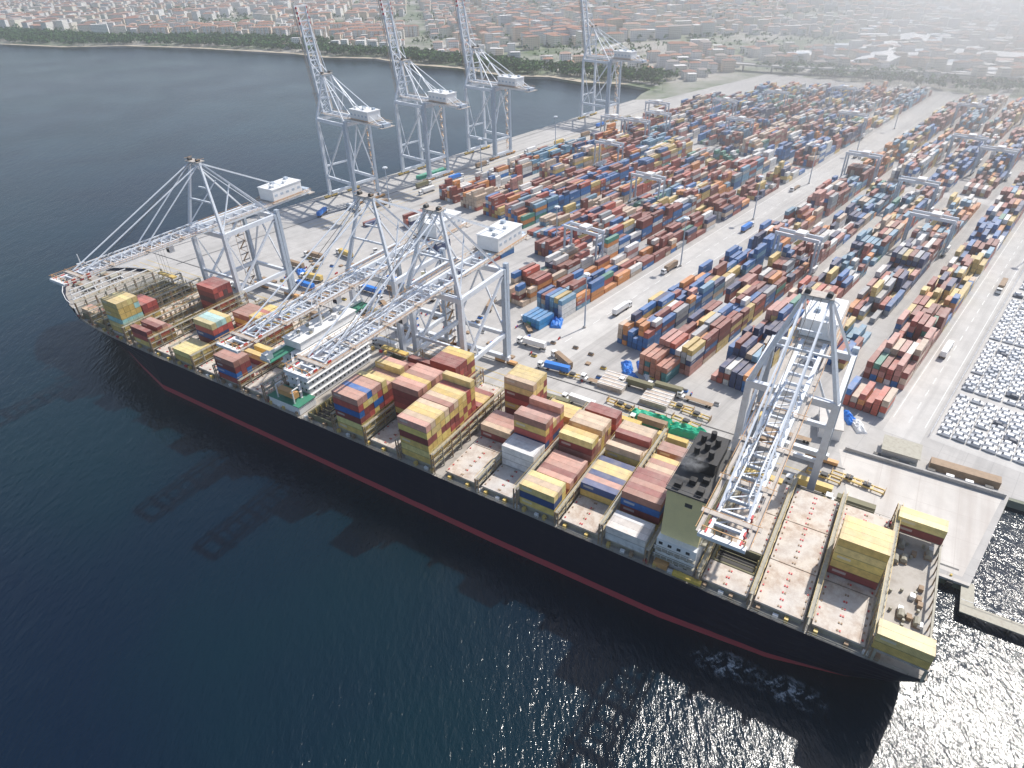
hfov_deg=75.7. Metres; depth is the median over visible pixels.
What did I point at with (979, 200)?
yard road
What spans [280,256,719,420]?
quay lashing gear
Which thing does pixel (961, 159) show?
container stack
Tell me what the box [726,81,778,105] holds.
container stack
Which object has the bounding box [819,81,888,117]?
container stack
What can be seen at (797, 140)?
container stack
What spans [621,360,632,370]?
tarpaulin covered cargo
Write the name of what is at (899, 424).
yard road
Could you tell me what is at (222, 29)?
apartment building
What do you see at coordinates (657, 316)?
container stack
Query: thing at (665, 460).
container stack
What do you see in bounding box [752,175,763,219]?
light mast
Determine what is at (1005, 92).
town street
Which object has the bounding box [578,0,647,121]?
ship to shore crane
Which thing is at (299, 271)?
tarpaulin covered cargo
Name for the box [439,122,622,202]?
container stack
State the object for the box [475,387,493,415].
container stack
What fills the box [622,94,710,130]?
container stack
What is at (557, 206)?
light mast
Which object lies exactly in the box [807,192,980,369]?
container stack
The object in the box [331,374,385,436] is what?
container stack
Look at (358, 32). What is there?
apartment building
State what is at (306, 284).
terminal truck
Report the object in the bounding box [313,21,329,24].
apartment building
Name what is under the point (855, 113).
yard gantry crane
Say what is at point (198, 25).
apartment building
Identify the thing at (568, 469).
container stack
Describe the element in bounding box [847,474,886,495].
crane spreader
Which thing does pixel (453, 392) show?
container stack
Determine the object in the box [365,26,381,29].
apartment building
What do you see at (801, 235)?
yard gantry crane
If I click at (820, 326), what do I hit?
ship to shore crane
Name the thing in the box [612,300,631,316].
terminal truck
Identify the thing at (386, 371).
container stack
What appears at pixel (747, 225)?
terminal truck
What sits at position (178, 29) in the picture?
apartment building
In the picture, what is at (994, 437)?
parked cars
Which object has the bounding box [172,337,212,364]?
container stack
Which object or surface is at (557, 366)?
terminal truck
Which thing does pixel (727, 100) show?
yard gantry crane
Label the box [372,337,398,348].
terminal truck
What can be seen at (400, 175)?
quay edge
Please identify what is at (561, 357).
terminal truck
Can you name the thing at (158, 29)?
apartment building
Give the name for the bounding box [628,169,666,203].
yard gantry crane
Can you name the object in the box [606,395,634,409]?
crane spreader
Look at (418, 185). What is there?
terminal truck
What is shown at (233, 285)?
terminal truck
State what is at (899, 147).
container stack
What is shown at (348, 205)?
terminal truck
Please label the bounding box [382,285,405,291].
terminal truck
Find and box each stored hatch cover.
[421,343,445,358]
[596,370,631,393]
[639,386,676,410]
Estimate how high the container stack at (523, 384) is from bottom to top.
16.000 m
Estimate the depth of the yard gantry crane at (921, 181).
449.69 m
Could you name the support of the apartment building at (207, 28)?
on the ground
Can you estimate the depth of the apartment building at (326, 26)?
1402.99 m
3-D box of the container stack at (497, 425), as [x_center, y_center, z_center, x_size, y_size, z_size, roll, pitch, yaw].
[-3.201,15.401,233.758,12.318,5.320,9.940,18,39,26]
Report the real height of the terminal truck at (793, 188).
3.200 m
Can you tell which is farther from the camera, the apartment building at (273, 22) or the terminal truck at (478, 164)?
the apartment building at (273, 22)
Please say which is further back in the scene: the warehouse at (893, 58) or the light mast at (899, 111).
the warehouse at (893, 58)
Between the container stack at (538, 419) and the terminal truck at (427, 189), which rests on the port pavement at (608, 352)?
the terminal truck at (427, 189)
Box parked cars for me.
[937,281,1023,463]
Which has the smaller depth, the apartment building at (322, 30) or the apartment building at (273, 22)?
the apartment building at (322, 30)
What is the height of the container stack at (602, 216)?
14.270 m
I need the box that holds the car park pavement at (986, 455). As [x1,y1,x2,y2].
[930,272,1023,472]
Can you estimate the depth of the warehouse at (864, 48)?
1024.35 m
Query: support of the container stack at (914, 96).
on the port pavement at (608, 352)
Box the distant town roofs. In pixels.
[0,0,1023,78]
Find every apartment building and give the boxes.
[149,26,169,33]
[151,23,170,30]
[174,25,192,33]
[186,22,202,27]
[195,23,212,27]
[199,24,217,33]
[215,21,231,24]
[217,23,234,24]
[218,25,235,33]
[237,23,254,33]
[253,26,272,35]
[256,23,272,26]
[257,21,275,26]
[272,26,290,35]
[292,24,308,32]
[307,27,325,37]
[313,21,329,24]
[313,25,329,35]
[327,22,343,28]
[329,28,346,40]
[346,23,363,26]
[347,25,364,29]
[350,28,367,39]
[363,23,380,26]
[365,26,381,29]
[367,29,385,38]
[401,24,419,36]
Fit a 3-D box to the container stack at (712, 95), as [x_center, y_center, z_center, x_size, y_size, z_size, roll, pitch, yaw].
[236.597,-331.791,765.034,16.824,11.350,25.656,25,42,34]
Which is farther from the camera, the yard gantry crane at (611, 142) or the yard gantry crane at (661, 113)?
the yard gantry crane at (661, 113)
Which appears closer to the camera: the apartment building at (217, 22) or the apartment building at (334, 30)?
the apartment building at (334, 30)
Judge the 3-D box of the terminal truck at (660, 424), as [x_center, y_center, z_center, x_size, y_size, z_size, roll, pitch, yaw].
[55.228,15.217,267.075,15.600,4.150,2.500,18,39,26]
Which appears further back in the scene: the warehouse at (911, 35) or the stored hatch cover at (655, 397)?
the warehouse at (911, 35)
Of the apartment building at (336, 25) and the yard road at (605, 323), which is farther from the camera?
the apartment building at (336, 25)
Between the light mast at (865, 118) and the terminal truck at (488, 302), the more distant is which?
the light mast at (865, 118)
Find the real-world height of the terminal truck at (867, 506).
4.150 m
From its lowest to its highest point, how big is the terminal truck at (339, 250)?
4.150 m
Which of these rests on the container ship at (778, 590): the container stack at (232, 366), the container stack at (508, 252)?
the container stack at (232, 366)
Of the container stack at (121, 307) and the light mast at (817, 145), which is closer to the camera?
the container stack at (121, 307)
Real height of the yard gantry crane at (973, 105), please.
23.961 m
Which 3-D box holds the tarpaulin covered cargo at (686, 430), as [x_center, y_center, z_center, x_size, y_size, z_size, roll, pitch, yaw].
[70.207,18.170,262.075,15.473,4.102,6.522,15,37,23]
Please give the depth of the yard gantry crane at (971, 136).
541.29 m
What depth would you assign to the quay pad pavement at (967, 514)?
229.73 m
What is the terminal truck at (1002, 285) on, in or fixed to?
on the yard road at (899, 424)
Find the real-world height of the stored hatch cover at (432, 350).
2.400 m
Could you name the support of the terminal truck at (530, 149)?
on the port pavement at (608, 352)
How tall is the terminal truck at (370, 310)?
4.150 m
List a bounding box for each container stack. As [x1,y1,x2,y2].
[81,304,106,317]
[100,290,143,335]
[130,317,176,347]
[136,294,162,319]
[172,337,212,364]
[193,309,236,351]
[196,276,236,312]
[213,349,253,383]
[232,303,263,329]
[244,343,282,368]
[248,304,292,342]
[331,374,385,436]
[356,355,408,416]
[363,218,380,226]
[391,363,443,415]
[397,397,450,464]
[402,209,427,228]
[402,354,429,367]
[416,167,445,179]
[421,370,476,439]
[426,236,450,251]
[430,346,474,378]
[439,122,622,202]
[460,126,647,210]
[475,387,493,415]
[477,247,513,263]
[481,409,513,442]
[483,131,671,218]
[502,433,544,472]
[504,364,546,414]
[505,135,692,228]
[509,147,776,306]
[514,395,563,457]
[519,469,565,516]
[522,306,553,329]
[527,146,721,237]
[535,145,743,256]
[536,449,587,494]
[537,160,804,318]
[551,399,580,426]
[558,409,611,467]
[580,455,635,505]
[585,401,621,435]
[605,420,657,468]
[605,509,654,553]
[617,163,874,351]
[620,466,670,530]
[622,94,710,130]
[638,343,680,382]
[644,441,688,477]
[650,100,731,132]
[659,179,905,376]
[666,100,753,139]
[697,102,775,145]
[705,91,727,99]
[710,186,945,391]
[719,106,799,149]
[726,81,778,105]
[739,108,823,155]
[748,81,805,106]
[766,114,846,161]
[770,83,830,112]
[789,84,857,112]
[793,116,872,167]
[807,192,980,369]
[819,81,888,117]
[827,515,894,589]
[837,84,906,120]
[842,186,1023,418]
[863,122,939,177]
[869,86,932,127]
[871,618,936,669]
[889,127,969,184]
[897,506,948,544]
[924,93,980,130]
[925,132,999,190]
[954,94,1008,131]
[962,127,1023,197]
[981,97,1023,138]
[1010,172,1023,191]
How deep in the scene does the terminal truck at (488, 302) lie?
354.01 m
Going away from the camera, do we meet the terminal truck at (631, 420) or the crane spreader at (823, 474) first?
the crane spreader at (823, 474)
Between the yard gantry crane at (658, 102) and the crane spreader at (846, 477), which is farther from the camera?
the yard gantry crane at (658, 102)
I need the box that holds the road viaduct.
[671,57,1023,79]
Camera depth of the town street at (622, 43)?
1181.70 m
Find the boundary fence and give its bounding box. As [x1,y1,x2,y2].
[929,269,1023,435]
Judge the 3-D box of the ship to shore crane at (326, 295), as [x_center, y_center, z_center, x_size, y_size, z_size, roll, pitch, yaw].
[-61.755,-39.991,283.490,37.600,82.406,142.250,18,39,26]
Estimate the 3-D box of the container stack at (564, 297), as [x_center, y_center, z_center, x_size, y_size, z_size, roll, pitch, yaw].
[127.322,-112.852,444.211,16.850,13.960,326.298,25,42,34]
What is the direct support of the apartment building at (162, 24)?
on the ground
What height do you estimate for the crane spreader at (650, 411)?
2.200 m
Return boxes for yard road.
[540,95,956,362]
[692,148,811,172]
[838,178,994,205]
[883,218,1023,443]
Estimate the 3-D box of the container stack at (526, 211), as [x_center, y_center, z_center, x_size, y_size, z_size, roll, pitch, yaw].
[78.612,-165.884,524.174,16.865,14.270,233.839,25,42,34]
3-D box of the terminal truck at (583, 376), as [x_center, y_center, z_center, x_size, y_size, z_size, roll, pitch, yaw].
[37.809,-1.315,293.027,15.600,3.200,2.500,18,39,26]
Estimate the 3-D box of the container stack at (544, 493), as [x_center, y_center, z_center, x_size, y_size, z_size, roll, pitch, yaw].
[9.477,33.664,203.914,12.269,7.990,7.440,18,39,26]
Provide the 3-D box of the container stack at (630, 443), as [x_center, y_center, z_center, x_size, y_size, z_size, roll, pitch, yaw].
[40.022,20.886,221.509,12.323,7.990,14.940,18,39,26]
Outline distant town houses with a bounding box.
[0,0,1023,86]
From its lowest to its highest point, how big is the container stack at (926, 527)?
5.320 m
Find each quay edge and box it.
[115,100,650,263]
[126,253,969,588]
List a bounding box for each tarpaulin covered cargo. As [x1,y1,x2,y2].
[296,268,304,274]
[549,316,563,328]
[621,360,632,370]
[622,369,637,377]
[628,408,672,431]
[643,373,649,379]
[668,421,705,439]
[844,410,855,424]
[852,419,866,433]
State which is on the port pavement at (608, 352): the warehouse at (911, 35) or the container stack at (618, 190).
the container stack at (618, 190)
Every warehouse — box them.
[854,50,900,65]
[858,40,900,51]
[900,32,929,47]
[925,15,952,22]
[954,48,1023,57]
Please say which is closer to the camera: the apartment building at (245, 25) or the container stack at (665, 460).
the container stack at (665, 460)
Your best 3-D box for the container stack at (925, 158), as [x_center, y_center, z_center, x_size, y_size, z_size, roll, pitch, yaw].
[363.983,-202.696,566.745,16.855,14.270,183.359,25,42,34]
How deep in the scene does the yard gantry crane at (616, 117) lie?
628.86 m
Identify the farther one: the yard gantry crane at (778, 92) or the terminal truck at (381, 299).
the yard gantry crane at (778, 92)
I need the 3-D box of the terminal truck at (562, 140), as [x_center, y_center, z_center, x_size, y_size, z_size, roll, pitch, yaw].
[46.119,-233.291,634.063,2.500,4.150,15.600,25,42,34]
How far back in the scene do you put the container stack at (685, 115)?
677.41 m
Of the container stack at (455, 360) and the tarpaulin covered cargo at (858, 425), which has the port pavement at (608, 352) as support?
the tarpaulin covered cargo at (858, 425)
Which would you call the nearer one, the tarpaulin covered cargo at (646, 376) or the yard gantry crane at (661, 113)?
the tarpaulin covered cargo at (646, 376)
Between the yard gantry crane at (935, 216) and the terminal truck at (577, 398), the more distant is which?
the yard gantry crane at (935, 216)
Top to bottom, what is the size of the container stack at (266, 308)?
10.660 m
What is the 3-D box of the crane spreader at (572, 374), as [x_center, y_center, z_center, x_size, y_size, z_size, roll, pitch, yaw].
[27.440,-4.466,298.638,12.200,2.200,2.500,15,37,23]
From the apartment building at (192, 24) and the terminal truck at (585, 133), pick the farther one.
the apartment building at (192, 24)
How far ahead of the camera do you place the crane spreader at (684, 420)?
267.75 m
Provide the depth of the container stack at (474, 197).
545.63 m
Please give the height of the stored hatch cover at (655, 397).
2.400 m
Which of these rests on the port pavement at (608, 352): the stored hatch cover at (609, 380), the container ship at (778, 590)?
the stored hatch cover at (609, 380)
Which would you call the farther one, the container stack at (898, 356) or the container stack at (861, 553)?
the container stack at (898, 356)
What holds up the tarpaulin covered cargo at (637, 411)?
on the port pavement at (608, 352)
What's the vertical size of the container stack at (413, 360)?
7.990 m
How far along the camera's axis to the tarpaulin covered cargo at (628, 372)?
298.05 m
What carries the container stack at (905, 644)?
on the container ship at (778, 590)
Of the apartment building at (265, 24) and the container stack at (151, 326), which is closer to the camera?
the container stack at (151, 326)
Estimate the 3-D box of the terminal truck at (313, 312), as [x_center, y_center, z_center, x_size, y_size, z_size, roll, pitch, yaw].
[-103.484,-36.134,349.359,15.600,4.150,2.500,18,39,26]
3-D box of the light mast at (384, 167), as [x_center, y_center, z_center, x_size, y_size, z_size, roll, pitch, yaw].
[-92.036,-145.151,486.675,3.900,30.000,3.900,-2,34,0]
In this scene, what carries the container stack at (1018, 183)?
on the port pavement at (608, 352)
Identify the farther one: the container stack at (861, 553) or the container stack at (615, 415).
the container stack at (615, 415)
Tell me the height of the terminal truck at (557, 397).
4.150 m
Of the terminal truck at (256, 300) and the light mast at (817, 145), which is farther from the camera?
the light mast at (817, 145)
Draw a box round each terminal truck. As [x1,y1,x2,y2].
[230,281,248,288]
[254,298,268,306]
[290,259,304,268]
[295,279,314,290]
[300,272,322,282]
[303,250,323,260]
[305,310,322,318]
[316,206,328,216]
[335,248,352,257]
[346,203,360,210]
[358,284,380,294]
[359,306,381,314]
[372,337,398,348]
[375,198,391,207]
[377,295,388,307]
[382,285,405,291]
[415,180,431,188]
[418,185,434,194]
[448,173,463,180]
[475,160,488,167]
[486,295,496,311]
[516,336,546,349]
[521,314,532,332]
[524,146,536,153]
[537,360,569,373]
[547,392,569,403]
[551,349,572,368]
[554,138,565,144]
[561,392,596,405]
[580,372,597,383]
[581,131,591,136]
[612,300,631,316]
[619,376,653,389]
[622,415,641,424]
[629,412,667,430]
[648,380,682,393]
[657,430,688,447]
[661,260,677,274]
[676,390,712,408]
[741,221,754,232]
[772,424,811,443]
[784,473,833,495]
[790,185,800,191]
[825,491,875,513]
[939,340,954,359]
[995,277,1008,293]
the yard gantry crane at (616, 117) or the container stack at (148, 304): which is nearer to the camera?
the container stack at (148, 304)
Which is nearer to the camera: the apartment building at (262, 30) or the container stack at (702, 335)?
the container stack at (702, 335)
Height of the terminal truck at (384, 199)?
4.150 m
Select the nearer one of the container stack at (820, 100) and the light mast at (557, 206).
the light mast at (557, 206)
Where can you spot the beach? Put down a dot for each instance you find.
(553, 76)
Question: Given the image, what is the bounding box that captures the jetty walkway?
[959,584,1023,635]
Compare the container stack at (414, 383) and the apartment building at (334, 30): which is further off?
the apartment building at (334, 30)
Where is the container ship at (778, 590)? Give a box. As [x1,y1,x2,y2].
[62,254,942,682]
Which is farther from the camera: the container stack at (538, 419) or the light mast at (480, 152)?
the light mast at (480, 152)
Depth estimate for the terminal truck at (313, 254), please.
415.70 m
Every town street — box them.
[557,0,781,62]
[792,53,848,76]
[996,87,1015,96]
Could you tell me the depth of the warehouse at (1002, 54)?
935.47 m
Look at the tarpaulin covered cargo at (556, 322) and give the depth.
337.59 m
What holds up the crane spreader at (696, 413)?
on the port pavement at (608, 352)
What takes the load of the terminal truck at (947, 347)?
on the yard road at (899, 424)
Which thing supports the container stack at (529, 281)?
on the port pavement at (608, 352)
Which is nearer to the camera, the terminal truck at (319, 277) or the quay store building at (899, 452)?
the quay store building at (899, 452)
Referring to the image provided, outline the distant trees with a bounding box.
[0,0,1023,92]
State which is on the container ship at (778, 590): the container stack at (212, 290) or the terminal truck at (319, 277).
the container stack at (212, 290)
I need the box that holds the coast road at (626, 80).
[328,42,657,85]
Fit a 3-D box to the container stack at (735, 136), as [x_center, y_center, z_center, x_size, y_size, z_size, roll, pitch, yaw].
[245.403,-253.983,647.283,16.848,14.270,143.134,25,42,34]
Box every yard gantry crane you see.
[563,221,604,262]
[592,138,623,165]
[600,113,626,132]
[623,116,650,135]
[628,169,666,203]
[644,99,669,121]
[644,109,671,132]
[711,97,737,115]
[725,115,755,136]
[763,89,789,106]
[770,226,824,275]
[828,85,856,109]
[836,110,869,139]
[839,149,882,183]
[891,174,940,211]
[899,208,958,256]
[943,132,988,166]
[949,101,988,130]
[969,144,1019,180]
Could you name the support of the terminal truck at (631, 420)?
on the port pavement at (608, 352)
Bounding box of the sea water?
[0,46,1023,767]
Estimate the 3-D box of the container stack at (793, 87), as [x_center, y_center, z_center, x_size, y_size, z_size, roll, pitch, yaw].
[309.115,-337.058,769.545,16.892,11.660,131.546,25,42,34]
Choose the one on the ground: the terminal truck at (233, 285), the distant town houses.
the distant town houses
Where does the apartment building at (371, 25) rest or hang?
on the ground
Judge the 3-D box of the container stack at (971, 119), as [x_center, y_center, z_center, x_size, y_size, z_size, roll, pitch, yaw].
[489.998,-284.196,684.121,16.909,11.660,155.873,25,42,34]
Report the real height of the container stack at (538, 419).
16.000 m
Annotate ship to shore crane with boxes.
[49,156,313,302]
[216,189,472,356]
[283,202,531,380]
[291,5,394,203]
[376,0,469,180]
[453,0,536,160]
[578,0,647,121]
[695,284,859,553]
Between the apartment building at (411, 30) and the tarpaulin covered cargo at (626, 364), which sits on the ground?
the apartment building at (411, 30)
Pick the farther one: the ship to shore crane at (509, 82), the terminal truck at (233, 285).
the ship to shore crane at (509, 82)
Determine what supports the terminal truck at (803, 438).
on the port pavement at (608, 352)
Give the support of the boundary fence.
on the port pavement at (608, 352)
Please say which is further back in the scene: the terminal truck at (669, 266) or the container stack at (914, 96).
the container stack at (914, 96)
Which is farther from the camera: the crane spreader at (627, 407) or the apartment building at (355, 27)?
the apartment building at (355, 27)
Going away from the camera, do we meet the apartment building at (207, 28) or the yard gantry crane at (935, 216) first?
the yard gantry crane at (935, 216)
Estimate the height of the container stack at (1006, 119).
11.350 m
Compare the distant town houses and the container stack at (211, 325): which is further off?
the distant town houses
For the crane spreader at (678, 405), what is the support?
on the port pavement at (608, 352)
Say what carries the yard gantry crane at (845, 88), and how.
on the port pavement at (608, 352)
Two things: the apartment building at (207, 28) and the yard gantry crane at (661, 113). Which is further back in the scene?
the apartment building at (207, 28)
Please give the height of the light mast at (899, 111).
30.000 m
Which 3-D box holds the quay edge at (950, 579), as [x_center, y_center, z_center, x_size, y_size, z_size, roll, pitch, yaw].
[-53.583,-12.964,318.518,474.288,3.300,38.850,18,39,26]
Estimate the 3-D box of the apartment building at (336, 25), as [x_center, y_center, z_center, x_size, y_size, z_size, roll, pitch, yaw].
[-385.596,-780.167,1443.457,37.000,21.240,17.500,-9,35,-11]
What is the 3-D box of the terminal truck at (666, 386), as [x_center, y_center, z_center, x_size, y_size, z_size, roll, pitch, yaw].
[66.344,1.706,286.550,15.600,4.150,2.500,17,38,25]
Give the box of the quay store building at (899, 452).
[845,434,1006,497]
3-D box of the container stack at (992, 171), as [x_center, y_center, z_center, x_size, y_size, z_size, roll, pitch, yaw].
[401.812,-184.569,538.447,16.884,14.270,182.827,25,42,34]
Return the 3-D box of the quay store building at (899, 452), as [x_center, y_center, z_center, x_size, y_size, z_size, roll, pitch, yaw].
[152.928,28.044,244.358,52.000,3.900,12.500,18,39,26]
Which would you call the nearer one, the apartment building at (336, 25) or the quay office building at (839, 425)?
the quay office building at (839, 425)
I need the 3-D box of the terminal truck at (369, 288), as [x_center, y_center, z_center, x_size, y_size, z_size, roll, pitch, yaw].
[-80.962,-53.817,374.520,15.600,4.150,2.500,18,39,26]
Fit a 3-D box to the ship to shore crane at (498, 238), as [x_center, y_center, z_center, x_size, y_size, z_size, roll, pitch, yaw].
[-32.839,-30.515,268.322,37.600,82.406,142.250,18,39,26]
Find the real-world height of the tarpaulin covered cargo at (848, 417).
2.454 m
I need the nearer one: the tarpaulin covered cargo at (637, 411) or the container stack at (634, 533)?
the container stack at (634, 533)
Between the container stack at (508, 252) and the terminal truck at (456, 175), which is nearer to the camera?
the container stack at (508, 252)
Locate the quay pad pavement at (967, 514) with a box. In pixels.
[839,449,1001,576]
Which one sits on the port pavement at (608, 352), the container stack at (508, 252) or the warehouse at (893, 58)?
the container stack at (508, 252)
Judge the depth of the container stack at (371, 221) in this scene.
463.33 m
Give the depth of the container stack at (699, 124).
653.09 m
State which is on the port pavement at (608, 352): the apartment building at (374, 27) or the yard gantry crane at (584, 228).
the yard gantry crane at (584, 228)
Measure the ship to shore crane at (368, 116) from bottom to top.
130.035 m
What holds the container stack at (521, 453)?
on the container ship at (778, 590)
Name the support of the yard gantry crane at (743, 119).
on the port pavement at (608, 352)
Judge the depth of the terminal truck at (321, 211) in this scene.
482.31 m
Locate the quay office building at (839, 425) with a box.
[817,406,843,440]
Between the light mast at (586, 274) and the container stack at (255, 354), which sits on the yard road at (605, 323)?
the light mast at (586, 274)
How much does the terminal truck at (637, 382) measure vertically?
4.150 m
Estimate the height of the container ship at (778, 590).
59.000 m
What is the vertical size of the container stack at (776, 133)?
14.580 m
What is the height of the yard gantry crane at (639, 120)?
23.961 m
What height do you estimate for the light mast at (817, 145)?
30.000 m
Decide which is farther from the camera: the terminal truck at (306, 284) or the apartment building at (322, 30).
the apartment building at (322, 30)
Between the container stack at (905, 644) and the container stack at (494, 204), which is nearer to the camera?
the container stack at (905, 644)
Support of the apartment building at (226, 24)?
on the ground
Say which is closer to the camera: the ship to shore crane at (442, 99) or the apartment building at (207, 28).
the ship to shore crane at (442, 99)
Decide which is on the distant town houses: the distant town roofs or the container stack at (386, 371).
the distant town roofs
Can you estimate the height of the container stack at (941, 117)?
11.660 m
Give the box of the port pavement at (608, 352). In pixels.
[94,74,1023,583]
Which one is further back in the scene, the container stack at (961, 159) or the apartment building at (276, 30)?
the apartment building at (276, 30)
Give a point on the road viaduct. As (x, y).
(743, 64)
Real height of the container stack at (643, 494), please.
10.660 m
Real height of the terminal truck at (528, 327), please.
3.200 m
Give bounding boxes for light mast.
[382,166,390,207]
[478,138,481,171]
[554,116,556,144]
[554,205,559,236]
[583,272,590,327]
[679,217,689,266]
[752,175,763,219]
[808,144,819,183]
[857,117,867,150]
[893,96,905,128]
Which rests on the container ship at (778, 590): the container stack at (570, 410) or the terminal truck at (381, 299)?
the container stack at (570, 410)
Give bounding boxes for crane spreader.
[559,370,579,378]
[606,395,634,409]
[614,399,642,411]
[638,406,666,415]
[665,398,694,411]
[671,412,701,427]
[681,405,711,421]
[805,464,842,484]
[830,467,868,484]
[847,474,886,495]
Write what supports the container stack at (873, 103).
on the port pavement at (608, 352)
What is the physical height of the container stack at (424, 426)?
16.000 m
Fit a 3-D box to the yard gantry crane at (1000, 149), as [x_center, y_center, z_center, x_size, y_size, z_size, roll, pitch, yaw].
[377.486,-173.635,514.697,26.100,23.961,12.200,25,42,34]
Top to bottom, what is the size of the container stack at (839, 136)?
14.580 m
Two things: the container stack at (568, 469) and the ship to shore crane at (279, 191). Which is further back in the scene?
the ship to shore crane at (279, 191)
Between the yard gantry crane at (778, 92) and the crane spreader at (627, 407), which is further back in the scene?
the yard gantry crane at (778, 92)
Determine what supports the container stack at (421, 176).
on the port pavement at (608, 352)
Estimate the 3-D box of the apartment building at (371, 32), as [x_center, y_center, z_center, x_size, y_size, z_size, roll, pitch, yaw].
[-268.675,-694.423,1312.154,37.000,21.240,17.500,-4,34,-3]
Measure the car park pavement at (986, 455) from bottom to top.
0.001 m
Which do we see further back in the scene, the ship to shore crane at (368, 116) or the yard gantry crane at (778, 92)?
the yard gantry crane at (778, 92)
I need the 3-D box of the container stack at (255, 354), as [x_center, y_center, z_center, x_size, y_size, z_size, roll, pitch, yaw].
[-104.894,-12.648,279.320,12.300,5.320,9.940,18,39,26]
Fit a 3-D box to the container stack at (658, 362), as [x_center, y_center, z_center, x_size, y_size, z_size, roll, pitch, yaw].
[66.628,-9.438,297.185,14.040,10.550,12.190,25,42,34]
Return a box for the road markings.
[313,96,1023,427]
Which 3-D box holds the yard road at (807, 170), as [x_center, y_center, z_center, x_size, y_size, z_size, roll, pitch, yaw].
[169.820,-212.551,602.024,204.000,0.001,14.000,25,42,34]
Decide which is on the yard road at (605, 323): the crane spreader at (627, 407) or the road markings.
the road markings
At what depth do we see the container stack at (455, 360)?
253.16 m
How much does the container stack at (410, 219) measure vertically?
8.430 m
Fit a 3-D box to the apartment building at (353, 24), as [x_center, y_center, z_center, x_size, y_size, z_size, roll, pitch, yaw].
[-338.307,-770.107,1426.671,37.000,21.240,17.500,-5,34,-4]
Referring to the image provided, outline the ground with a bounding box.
[0,0,1023,589]
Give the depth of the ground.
1129.73 m
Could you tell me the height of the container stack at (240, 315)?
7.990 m
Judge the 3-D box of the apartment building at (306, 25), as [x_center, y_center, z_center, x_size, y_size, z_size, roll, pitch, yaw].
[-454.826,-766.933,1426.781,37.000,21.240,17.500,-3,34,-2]
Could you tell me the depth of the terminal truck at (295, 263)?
403.58 m
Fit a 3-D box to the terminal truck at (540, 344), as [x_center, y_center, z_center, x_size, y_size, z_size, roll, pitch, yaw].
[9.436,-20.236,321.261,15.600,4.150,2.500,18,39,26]
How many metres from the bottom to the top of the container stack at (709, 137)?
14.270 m
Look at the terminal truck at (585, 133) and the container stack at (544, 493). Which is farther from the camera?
the terminal truck at (585, 133)
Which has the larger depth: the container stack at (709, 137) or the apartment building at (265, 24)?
the apartment building at (265, 24)
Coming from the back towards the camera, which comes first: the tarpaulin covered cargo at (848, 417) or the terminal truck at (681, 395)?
the terminal truck at (681, 395)
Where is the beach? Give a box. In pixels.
[6,43,627,83]
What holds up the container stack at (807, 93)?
on the port pavement at (608, 352)
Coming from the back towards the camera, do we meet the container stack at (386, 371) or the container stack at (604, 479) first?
the container stack at (386, 371)
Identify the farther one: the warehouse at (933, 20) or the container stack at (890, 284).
the warehouse at (933, 20)
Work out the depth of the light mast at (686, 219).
387.00 m
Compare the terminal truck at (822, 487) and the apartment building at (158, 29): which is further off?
the apartment building at (158, 29)
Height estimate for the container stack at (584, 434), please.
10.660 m
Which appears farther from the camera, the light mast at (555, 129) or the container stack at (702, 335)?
the light mast at (555, 129)
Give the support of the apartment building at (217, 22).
on the ground
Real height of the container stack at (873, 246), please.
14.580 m
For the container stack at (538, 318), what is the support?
on the port pavement at (608, 352)
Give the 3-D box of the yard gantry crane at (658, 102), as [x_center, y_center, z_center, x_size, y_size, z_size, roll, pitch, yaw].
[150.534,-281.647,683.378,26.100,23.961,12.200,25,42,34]
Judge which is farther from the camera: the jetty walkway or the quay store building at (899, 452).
the quay store building at (899, 452)
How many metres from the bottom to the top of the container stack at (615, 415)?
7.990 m
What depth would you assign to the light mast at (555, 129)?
606.73 m

